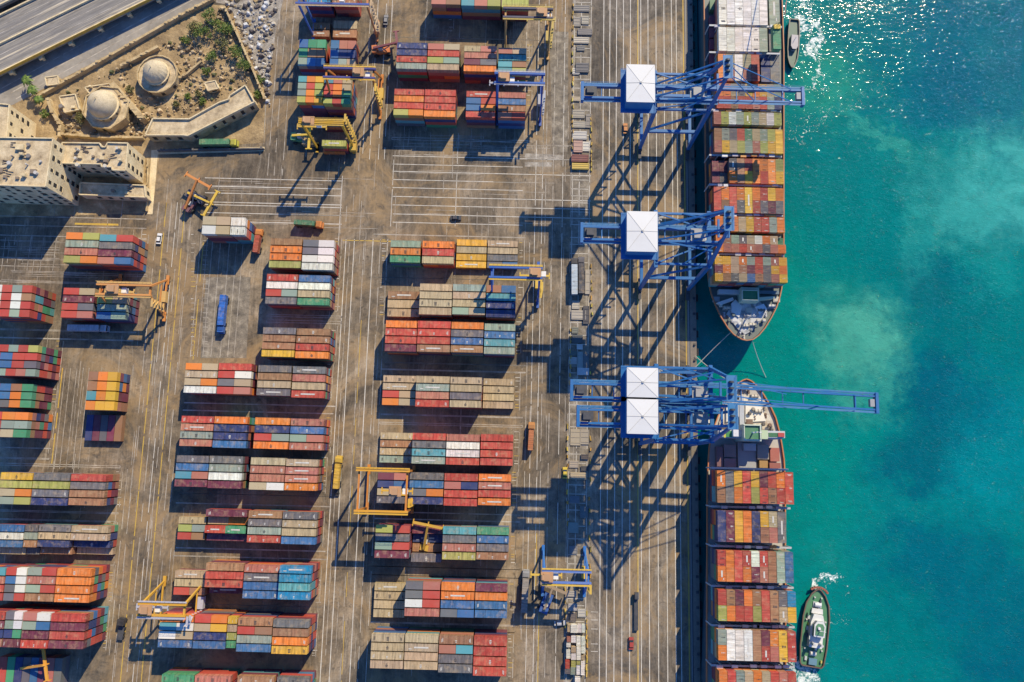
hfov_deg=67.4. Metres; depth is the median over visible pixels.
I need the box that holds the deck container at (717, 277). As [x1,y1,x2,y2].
[713,273,722,281]
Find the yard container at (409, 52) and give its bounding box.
[397,49,427,56]
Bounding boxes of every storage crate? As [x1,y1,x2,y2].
[564,667,569,673]
[565,658,569,668]
[566,648,570,658]
[567,623,570,631]
[570,623,577,632]
[570,666,574,674]
[571,634,575,642]
[571,645,575,652]
[571,653,575,659]
[571,660,575,666]
[574,675,579,681]
[576,635,580,645]
[576,646,580,659]
[576,664,579,674]
[577,623,581,632]
[580,660,584,674]
[581,623,584,632]
[581,636,584,645]
[581,645,584,652]
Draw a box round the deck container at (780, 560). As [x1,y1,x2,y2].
[775,551,784,582]
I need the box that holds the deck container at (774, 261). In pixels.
[771,257,778,265]
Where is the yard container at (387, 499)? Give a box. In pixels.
[377,496,408,503]
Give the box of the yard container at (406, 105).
[394,102,423,110]
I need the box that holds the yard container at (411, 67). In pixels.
[396,62,426,71]
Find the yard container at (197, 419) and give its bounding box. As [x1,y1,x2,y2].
[181,416,214,422]
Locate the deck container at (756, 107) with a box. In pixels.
[752,96,759,110]
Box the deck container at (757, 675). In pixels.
[752,670,761,681]
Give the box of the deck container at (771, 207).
[768,201,775,213]
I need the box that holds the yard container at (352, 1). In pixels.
[332,0,357,2]
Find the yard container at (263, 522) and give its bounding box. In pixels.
[248,518,283,526]
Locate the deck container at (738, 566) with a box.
[733,550,742,581]
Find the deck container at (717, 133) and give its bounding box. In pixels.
[713,128,721,141]
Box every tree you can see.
[21,74,33,87]
[27,85,38,95]
[33,95,43,104]
[39,109,49,118]
[74,111,85,124]
[125,85,134,93]
[173,100,179,106]
[180,35,190,44]
[183,92,190,99]
[186,21,199,35]
[193,22,212,37]
[194,89,202,97]
[198,97,206,105]
[201,8,215,23]
[201,67,210,75]
[205,49,216,61]
[209,18,225,33]
[214,36,228,50]
[215,22,233,34]
[228,44,241,57]
[236,55,250,71]
[253,89,261,99]
[255,75,265,82]
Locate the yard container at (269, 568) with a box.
[244,564,281,572]
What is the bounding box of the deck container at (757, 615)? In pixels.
[753,606,761,621]
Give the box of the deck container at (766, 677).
[760,670,770,681]
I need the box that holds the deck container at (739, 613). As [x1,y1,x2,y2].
[735,605,743,620]
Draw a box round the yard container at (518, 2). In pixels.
[502,0,528,10]
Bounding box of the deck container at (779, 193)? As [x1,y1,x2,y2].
[775,188,782,200]
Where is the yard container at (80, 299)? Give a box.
[62,295,97,303]
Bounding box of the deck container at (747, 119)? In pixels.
[742,112,750,126]
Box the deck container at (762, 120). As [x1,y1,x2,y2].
[757,112,766,127]
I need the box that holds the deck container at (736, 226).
[730,216,737,232]
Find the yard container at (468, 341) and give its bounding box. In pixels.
[451,337,482,345]
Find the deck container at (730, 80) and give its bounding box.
[726,67,734,83]
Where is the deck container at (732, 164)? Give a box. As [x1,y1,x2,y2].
[727,158,736,171]
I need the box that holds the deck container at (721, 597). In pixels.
[716,589,726,604]
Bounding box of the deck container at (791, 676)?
[786,671,795,681]
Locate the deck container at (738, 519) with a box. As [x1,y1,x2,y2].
[733,510,742,541]
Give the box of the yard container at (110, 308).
[97,304,129,312]
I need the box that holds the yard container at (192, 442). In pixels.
[179,439,212,446]
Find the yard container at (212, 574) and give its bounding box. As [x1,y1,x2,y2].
[205,570,244,579]
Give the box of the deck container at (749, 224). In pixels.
[745,217,753,233]
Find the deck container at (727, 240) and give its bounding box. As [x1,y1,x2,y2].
[723,235,730,243]
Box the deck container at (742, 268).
[739,265,746,273]
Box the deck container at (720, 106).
[715,96,723,109]
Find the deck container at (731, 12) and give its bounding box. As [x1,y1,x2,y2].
[726,0,734,25]
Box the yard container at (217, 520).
[208,516,228,523]
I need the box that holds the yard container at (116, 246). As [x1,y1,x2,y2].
[99,242,135,250]
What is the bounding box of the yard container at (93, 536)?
[70,533,110,540]
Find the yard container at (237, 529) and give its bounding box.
[225,525,247,533]
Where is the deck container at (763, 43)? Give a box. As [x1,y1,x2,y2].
[759,28,767,54]
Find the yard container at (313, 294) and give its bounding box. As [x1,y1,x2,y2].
[298,290,330,298]
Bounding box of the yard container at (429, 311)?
[419,307,451,315]
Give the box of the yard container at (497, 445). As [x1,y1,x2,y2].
[481,442,512,449]
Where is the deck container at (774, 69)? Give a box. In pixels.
[769,55,779,84]
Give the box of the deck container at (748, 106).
[745,96,752,108]
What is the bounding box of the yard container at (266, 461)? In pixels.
[251,457,286,464]
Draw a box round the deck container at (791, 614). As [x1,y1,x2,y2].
[787,607,796,622]
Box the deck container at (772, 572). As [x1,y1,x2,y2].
[767,551,776,582]
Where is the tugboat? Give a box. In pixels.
[799,586,829,668]
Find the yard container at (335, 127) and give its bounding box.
[325,122,347,129]
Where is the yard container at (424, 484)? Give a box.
[409,480,443,487]
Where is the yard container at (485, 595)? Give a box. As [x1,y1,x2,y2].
[475,591,506,600]
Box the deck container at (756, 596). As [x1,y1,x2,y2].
[752,590,760,605]
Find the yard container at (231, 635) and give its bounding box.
[226,632,237,639]
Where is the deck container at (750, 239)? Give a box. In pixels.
[747,235,754,243]
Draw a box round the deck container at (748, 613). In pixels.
[744,606,752,621]
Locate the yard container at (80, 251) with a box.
[64,248,98,256]
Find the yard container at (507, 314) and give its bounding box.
[486,310,514,318]
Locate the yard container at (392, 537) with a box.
[375,533,409,541]
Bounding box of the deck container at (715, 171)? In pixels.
[710,160,719,186]
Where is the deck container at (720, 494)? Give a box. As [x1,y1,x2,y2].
[715,486,725,502]
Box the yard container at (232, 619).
[228,615,239,623]
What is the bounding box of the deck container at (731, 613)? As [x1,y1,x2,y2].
[726,605,735,620]
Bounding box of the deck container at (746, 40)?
[743,27,750,52]
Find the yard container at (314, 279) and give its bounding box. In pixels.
[299,275,331,283]
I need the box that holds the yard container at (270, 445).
[253,441,289,448]
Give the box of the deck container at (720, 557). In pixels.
[716,550,725,565]
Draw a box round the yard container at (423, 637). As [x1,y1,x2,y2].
[405,633,438,642]
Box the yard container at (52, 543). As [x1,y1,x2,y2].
[37,539,72,546]
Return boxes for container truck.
[100,325,109,332]
[116,617,127,639]
[203,139,238,147]
[217,298,229,333]
[255,229,263,253]
[297,221,323,228]
[335,455,343,488]
[522,569,529,608]
[527,422,534,449]
[571,258,577,295]
[577,257,583,294]
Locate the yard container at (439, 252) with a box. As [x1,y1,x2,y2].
[422,248,453,256]
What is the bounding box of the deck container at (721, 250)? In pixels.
[714,235,723,252]
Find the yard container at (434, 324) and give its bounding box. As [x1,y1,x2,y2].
[418,321,450,328]
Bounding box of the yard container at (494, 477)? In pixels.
[479,474,510,481]
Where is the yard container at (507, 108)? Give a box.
[498,105,525,112]
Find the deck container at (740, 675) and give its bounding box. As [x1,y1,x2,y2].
[734,669,744,681]
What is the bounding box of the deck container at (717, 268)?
[713,264,722,273]
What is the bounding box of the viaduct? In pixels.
[0,0,161,75]
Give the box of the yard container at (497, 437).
[481,434,512,441]
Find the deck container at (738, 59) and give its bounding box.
[733,54,742,83]
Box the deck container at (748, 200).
[744,187,752,213]
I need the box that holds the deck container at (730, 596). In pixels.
[725,589,734,605]
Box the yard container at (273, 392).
[256,388,291,395]
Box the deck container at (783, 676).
[778,671,787,681]
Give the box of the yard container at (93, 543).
[73,540,112,547]
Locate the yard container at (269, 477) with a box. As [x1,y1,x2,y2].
[249,474,284,481]
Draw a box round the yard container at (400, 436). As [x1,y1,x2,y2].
[380,432,412,439]
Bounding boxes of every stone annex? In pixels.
[59,94,82,115]
[84,83,109,92]
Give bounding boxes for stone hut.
[44,75,61,87]
[204,80,220,92]
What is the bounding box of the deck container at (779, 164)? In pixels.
[775,159,782,171]
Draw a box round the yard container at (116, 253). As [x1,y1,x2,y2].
[98,249,134,257]
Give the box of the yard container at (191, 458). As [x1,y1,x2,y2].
[176,455,209,462]
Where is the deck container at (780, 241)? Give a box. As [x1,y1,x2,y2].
[778,238,782,244]
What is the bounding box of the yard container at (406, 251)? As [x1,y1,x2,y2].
[390,248,420,256]
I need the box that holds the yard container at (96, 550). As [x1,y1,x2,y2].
[76,547,115,554]
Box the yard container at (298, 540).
[281,536,316,544]
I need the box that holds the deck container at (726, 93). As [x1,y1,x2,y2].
[723,83,730,95]
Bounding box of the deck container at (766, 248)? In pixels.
[762,244,769,253]
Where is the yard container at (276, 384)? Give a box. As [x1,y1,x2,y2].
[257,381,291,388]
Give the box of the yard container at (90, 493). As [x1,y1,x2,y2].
[69,490,107,497]
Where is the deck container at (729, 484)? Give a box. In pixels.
[724,470,733,502]
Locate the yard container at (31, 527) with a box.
[25,524,38,531]
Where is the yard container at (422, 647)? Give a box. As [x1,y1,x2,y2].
[405,642,438,651]
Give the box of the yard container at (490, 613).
[475,609,506,617]
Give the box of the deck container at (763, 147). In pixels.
[760,141,767,154]
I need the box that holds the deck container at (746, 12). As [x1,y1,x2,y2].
[742,0,750,27]
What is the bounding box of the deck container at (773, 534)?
[769,527,777,542]
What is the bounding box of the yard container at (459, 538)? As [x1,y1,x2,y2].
[443,534,475,542]
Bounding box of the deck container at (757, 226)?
[752,217,761,233]
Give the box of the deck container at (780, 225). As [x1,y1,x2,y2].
[776,217,784,233]
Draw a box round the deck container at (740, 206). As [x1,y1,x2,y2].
[736,200,744,213]
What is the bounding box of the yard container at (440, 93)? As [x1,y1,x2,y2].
[425,89,455,96]
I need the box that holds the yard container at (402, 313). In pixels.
[387,308,419,317]
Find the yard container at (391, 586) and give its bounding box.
[375,582,405,590]
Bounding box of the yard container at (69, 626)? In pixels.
[50,621,88,630]
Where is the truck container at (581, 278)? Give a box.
[578,263,584,293]
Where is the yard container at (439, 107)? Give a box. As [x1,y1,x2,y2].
[424,103,455,112]
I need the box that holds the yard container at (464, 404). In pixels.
[450,400,480,407]
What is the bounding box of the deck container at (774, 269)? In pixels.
[771,266,778,273]
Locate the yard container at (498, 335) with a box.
[484,331,514,339]
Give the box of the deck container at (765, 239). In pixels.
[762,236,769,244]
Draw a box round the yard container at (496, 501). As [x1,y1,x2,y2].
[478,498,510,505]
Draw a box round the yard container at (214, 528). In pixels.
[204,525,227,532]
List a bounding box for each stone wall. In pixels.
[32,0,214,99]
[45,97,64,138]
[61,132,144,139]
[109,81,148,124]
[120,45,159,68]
[146,158,149,211]
[157,146,264,151]
[179,60,202,80]
[223,5,265,100]
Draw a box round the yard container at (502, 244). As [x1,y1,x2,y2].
[488,240,517,247]
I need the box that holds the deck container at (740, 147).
[737,141,744,154]
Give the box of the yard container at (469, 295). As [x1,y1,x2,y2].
[453,292,485,300]
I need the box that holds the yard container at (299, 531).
[282,528,317,535]
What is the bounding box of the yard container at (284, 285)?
[266,281,298,289]
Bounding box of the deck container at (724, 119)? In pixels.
[720,112,728,126]
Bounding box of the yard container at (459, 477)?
[445,473,477,480]
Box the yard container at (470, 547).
[442,543,475,551]
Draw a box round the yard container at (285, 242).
[270,238,302,246]
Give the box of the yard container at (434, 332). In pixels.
[417,329,450,336]
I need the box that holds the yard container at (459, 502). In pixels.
[444,498,477,505]
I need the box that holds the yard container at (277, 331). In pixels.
[263,327,296,334]
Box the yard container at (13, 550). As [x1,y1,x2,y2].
[0,547,26,553]
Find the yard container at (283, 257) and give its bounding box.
[269,253,301,261]
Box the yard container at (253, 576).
[244,572,280,581]
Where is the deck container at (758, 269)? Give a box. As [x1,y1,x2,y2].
[755,265,762,273]
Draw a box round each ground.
[0,0,690,681]
[216,0,282,132]
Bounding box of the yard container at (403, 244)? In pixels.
[391,240,420,248]
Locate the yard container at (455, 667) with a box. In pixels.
[438,663,472,672]
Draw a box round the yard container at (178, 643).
[158,639,193,647]
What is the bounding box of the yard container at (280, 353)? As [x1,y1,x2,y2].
[261,350,294,357]
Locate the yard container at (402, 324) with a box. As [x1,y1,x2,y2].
[386,320,417,328]
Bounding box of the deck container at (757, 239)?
[754,236,761,243]
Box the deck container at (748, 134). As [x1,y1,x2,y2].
[744,129,751,140]
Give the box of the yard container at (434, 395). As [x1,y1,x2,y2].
[416,392,449,399]
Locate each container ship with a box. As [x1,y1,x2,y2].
[697,0,783,340]
[700,379,794,681]
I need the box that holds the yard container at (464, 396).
[450,392,481,399]
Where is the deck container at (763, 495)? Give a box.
[758,487,767,503]
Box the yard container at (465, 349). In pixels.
[451,345,482,353]
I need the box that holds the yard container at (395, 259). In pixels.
[390,255,420,263]
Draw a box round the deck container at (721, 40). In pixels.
[717,27,726,53]
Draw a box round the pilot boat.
[787,18,799,68]
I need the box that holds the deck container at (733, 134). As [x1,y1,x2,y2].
[729,128,736,140]
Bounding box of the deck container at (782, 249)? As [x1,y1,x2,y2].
[778,245,785,254]
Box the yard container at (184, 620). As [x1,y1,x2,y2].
[160,613,196,621]
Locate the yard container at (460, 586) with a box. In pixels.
[441,582,474,590]
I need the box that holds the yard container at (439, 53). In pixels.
[428,50,459,59]
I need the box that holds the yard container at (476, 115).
[466,111,494,119]
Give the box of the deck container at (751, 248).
[747,244,754,253]
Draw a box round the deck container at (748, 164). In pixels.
[744,159,751,170]
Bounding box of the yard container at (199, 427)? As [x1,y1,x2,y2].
[181,423,213,430]
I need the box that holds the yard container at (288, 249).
[270,246,302,254]
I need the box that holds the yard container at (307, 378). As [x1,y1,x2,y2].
[292,374,326,382]
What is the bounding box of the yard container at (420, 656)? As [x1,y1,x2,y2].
[404,651,437,660]
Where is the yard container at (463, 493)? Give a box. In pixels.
[444,490,477,497]
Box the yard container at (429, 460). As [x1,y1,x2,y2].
[411,457,445,463]
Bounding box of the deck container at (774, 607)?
[768,590,778,621]
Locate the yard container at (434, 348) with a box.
[417,345,449,352]
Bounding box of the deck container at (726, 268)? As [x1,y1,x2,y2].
[723,264,730,272]
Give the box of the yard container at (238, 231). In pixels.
[230,226,246,236]
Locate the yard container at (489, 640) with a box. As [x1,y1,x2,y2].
[474,635,506,645]
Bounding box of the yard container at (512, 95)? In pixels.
[498,92,525,98]
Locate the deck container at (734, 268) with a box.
[731,265,738,272]
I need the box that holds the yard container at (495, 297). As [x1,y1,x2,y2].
[486,293,515,301]
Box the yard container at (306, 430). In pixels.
[290,426,324,433]
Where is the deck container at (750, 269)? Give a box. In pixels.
[747,265,754,273]
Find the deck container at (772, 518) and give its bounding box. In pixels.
[768,511,776,526]
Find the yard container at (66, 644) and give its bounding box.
[48,639,86,648]
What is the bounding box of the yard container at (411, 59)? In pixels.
[396,56,426,62]
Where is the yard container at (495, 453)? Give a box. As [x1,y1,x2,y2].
[480,450,512,457]
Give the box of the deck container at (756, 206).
[752,200,759,213]
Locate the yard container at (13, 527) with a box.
[0,524,25,531]
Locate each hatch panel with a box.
[566,590,575,596]
[568,522,578,532]
[568,603,576,610]
[569,351,576,355]
[569,357,576,364]
[569,460,577,467]
[569,496,579,502]
[569,546,576,553]
[570,429,580,445]
[570,472,586,479]
[570,613,575,621]
[571,154,588,162]
[571,310,585,319]
[572,68,578,74]
[572,110,584,118]
[572,131,586,139]
[572,163,588,169]
[572,300,579,308]
[572,327,577,333]
[572,335,582,342]
[573,97,579,101]
[573,121,585,127]
[573,140,582,152]
[574,5,589,11]
[574,17,580,26]
[574,37,588,43]
[576,63,588,72]
[577,46,584,50]
[577,344,582,349]
[577,352,582,367]
[577,368,588,374]
[578,28,591,35]
[578,609,585,616]
[580,430,588,443]
[580,506,587,517]
[581,454,588,458]
[581,466,588,470]
[582,16,588,24]
[583,142,589,151]
[583,306,588,323]
[583,354,588,367]
[585,269,589,293]
[586,114,590,127]
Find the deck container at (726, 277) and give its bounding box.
[721,273,730,282]
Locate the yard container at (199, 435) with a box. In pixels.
[180,431,213,438]
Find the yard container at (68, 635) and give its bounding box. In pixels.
[49,630,87,639]
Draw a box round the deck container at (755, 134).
[752,129,759,140]
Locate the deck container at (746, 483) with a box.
[742,471,750,502]
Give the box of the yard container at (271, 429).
[254,425,290,432]
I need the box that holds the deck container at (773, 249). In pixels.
[770,245,777,253]
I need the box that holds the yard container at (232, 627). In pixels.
[227,623,238,631]
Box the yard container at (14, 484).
[0,480,32,487]
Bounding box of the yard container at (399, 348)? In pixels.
[385,344,416,352]
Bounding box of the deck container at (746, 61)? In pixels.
[743,54,750,67]
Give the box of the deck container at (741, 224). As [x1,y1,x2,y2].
[737,217,745,232]
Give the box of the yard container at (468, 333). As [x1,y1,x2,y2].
[451,330,483,337]
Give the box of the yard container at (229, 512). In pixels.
[206,509,248,516]
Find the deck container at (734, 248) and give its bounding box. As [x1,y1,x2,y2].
[731,244,738,252]
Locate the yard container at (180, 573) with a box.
[175,569,207,577]
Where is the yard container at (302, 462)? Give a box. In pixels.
[286,459,319,466]
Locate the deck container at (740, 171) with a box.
[737,158,744,183]
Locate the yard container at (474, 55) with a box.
[464,52,496,61]
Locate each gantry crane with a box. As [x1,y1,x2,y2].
[95,274,169,321]
[135,576,205,625]
[295,0,379,41]
[297,114,356,153]
[322,64,383,119]
[354,464,415,514]
[489,69,545,126]
[489,261,549,307]
[503,4,555,60]
[530,545,591,596]
[570,364,878,414]
[576,396,738,455]
[580,54,804,159]
[580,206,734,300]
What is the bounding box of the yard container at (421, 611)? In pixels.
[404,607,439,616]
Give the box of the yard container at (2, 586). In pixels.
[0,584,5,591]
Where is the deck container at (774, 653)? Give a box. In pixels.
[770,646,778,661]
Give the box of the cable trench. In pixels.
[685,0,693,681]
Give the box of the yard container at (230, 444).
[212,440,247,447]
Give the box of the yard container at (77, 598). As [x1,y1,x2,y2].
[54,593,92,602]
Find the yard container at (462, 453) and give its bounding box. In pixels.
[446,450,479,456]
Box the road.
[0,0,204,104]
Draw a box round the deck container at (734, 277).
[729,273,738,282]
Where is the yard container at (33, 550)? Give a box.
[26,547,40,553]
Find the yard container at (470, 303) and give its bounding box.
[453,300,485,307]
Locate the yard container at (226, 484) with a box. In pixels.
[207,480,243,488]
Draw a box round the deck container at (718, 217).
[714,216,722,232]
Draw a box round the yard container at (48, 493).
[31,489,69,496]
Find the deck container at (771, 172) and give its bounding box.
[767,159,775,184]
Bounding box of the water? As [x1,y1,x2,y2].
[692,0,1023,681]
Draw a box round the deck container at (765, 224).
[760,217,768,233]
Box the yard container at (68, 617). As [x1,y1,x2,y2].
[51,612,89,621]
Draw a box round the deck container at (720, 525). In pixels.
[716,510,725,541]
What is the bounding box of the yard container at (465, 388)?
[450,385,481,392]
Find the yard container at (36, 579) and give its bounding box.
[26,575,57,583]
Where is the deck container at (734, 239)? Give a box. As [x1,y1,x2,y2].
[731,235,738,243]
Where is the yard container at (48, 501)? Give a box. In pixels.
[30,497,68,505]
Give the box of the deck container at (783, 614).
[779,607,787,622]
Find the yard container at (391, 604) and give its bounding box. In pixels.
[374,599,404,608]
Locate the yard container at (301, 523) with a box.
[282,519,317,527]
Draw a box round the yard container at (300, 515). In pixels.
[283,511,318,519]
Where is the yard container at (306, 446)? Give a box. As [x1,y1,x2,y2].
[289,443,323,449]
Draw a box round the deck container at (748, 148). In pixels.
[744,141,752,154]
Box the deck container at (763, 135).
[760,129,767,140]
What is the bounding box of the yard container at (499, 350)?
[484,347,514,354]
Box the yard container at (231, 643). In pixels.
[226,639,236,647]
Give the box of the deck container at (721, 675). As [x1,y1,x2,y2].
[717,669,727,681]
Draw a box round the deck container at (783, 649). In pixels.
[777,630,787,661]
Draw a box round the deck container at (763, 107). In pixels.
[759,97,766,110]
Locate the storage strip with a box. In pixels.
[565,0,591,681]
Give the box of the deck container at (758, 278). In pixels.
[754,274,762,282]
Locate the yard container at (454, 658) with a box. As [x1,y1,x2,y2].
[438,653,472,663]
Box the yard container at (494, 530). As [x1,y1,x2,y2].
[477,527,508,534]
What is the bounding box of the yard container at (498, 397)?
[483,394,513,400]
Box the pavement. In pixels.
[147,147,264,213]
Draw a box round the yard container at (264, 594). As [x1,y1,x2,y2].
[242,589,278,598]
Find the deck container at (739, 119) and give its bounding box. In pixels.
[735,112,743,126]
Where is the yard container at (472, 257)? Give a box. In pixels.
[456,254,486,261]
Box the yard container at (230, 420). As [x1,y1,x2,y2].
[214,416,249,423]
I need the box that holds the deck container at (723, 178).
[720,173,726,183]
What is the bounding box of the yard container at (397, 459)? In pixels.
[379,456,412,462]
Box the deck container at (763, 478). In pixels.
[759,471,767,486]
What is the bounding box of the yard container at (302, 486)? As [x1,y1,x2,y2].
[284,483,317,490]
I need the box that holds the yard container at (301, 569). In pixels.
[280,565,312,573]
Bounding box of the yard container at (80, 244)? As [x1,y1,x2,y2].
[65,240,99,248]
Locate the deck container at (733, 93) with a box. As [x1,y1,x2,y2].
[731,84,737,95]
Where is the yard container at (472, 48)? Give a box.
[464,45,480,51]
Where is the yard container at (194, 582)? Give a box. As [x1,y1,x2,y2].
[174,578,205,586]
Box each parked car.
[156,233,162,243]
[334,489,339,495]
[383,15,388,24]
[450,215,460,220]
[554,620,565,625]
[562,467,566,478]
[623,123,627,133]
[628,637,633,649]
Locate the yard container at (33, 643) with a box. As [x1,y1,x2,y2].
[20,639,50,648]
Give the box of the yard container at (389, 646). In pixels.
[371,641,404,650]
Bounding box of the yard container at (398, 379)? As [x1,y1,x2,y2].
[383,375,415,382]
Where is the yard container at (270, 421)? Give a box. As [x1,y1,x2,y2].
[255,417,290,424]
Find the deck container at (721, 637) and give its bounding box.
[716,628,726,644]
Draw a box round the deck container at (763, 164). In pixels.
[760,159,767,170]
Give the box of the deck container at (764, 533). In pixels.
[760,527,768,542]
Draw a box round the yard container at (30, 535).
[24,532,37,538]
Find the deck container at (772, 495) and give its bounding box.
[768,488,776,503]
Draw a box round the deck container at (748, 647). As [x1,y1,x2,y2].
[742,629,752,660]
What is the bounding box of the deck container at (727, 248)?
[723,243,730,252]
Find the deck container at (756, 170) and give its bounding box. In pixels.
[752,159,759,184]
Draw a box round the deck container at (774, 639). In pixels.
[769,630,778,645]
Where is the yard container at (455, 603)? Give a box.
[441,599,473,608]
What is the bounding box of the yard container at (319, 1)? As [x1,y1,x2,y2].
[307,0,330,6]
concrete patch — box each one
[201,277,250,357]
[480,145,519,161]
[525,153,563,158]
[525,162,551,166]
[550,32,568,153]
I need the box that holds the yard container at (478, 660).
[473,655,506,665]
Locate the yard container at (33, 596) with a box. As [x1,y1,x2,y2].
[24,592,57,601]
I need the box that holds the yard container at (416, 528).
[412,524,442,533]
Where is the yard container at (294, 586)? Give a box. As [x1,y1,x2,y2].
[278,582,311,590]
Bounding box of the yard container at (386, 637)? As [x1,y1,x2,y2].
[371,632,404,641]
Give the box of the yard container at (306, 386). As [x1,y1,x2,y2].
[292,382,325,390]
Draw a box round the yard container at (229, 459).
[209,456,244,463]
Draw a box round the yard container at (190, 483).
[174,479,208,486]
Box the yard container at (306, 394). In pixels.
[291,390,325,398]
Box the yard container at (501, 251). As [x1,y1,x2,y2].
[488,247,517,254]
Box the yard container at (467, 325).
[451,322,483,329]
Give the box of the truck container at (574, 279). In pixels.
[571,264,577,294]
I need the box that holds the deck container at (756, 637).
[751,629,761,660]
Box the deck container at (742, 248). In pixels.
[739,244,746,253]
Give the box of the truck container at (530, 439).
[528,430,533,449]
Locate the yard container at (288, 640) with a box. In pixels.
[272,636,309,645]
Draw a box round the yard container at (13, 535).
[0,532,24,539]
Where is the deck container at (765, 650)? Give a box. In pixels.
[761,646,769,661]
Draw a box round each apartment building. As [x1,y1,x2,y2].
[0,103,35,136]
[0,137,82,205]
[61,142,144,182]
[79,182,151,201]
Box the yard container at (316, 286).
[298,283,330,290]
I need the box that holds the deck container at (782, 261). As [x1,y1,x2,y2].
[779,257,786,265]
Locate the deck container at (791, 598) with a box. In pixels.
[785,590,795,606]
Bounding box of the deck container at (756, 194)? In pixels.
[752,188,759,200]
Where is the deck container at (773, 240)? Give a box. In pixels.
[770,236,777,244]
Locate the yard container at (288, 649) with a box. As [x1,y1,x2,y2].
[271,645,308,654]
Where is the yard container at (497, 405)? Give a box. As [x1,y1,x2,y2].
[483,401,513,408]
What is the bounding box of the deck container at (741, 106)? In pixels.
[738,96,744,109]
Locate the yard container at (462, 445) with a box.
[446,442,479,448]
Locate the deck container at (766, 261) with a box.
[763,257,770,265]
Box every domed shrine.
[82,85,132,132]
[137,55,180,96]
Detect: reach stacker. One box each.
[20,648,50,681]
[181,171,211,213]
[185,189,220,215]
[291,128,312,149]
[372,30,398,57]
[412,519,443,551]
[537,579,567,613]
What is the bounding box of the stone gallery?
[145,85,258,141]
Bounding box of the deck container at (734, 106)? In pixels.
[731,96,737,109]
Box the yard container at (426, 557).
[411,552,441,561]
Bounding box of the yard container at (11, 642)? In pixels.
[2,638,21,646]
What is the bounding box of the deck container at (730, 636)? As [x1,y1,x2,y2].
[726,629,735,660]
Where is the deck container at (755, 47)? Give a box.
[751,28,759,54]
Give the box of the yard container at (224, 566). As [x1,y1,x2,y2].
[206,562,245,570]
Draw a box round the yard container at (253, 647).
[236,643,271,651]
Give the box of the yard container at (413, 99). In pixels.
[394,95,423,102]
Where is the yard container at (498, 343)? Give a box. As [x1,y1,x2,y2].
[484,339,514,346]
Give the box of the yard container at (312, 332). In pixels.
[297,328,330,336]
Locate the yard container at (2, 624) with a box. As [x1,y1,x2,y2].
[0,620,5,628]
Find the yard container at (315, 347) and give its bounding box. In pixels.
[296,343,329,351]
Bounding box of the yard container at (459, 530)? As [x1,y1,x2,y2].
[443,526,476,534]
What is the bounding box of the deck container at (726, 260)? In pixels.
[723,256,730,264]
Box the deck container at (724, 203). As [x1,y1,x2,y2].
[721,200,728,213]
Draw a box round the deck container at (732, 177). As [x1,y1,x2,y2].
[728,171,736,183]
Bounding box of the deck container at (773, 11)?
[767,0,779,25]
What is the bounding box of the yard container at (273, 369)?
[258,365,292,372]
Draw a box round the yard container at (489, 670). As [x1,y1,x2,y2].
[473,665,506,675]
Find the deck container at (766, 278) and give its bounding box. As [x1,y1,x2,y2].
[761,274,770,283]
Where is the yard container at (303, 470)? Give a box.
[285,467,318,474]
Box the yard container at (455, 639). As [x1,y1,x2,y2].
[439,634,472,644]
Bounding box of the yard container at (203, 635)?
[193,631,227,639]
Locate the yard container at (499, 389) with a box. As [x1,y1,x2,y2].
[483,386,513,393]
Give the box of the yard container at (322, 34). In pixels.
[312,30,330,39]
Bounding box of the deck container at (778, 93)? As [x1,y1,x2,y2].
[774,84,780,96]
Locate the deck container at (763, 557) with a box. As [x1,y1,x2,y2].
[759,551,767,566]
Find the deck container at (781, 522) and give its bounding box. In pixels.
[775,511,785,542]
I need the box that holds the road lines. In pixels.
[1,0,191,98]
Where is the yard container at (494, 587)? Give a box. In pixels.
[476,583,507,591]
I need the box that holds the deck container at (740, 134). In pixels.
[737,128,744,140]
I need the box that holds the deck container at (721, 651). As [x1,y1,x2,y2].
[716,643,726,659]
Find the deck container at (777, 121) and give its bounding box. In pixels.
[772,113,781,127]
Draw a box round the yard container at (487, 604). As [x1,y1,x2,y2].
[475,600,506,608]
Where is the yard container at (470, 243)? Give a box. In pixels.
[457,239,486,246]
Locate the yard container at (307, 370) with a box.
[293,366,326,374]
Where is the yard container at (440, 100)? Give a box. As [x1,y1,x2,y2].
[425,96,455,103]
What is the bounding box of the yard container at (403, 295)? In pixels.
[388,291,419,299]
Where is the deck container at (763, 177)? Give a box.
[759,171,767,184]
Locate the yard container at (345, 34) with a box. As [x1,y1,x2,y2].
[333,29,357,40]
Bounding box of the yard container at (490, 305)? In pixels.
[486,301,515,309]
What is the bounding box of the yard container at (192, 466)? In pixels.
[176,463,208,470]
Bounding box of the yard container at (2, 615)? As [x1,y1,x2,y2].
[0,610,5,619]
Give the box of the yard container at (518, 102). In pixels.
[498,98,525,105]
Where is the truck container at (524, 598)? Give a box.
[521,578,528,612]
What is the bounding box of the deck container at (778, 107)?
[774,97,781,110]
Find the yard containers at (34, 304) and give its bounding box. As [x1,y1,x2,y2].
[0,0,527,681]
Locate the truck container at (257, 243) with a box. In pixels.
[252,235,261,253]
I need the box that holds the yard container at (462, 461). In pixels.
[446,458,478,464]
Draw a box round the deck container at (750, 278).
[746,274,754,282]
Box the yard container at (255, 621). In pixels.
[238,616,274,625]
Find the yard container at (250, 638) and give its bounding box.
[236,634,272,643]
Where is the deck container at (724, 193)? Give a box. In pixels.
[721,187,728,199]
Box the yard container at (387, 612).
[373,608,404,617]
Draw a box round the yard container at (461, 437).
[447,434,479,441]
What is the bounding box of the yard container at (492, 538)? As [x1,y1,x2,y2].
[477,535,508,542]
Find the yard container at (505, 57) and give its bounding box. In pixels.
[498,54,525,60]
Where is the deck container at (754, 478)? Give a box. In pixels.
[751,471,758,486]

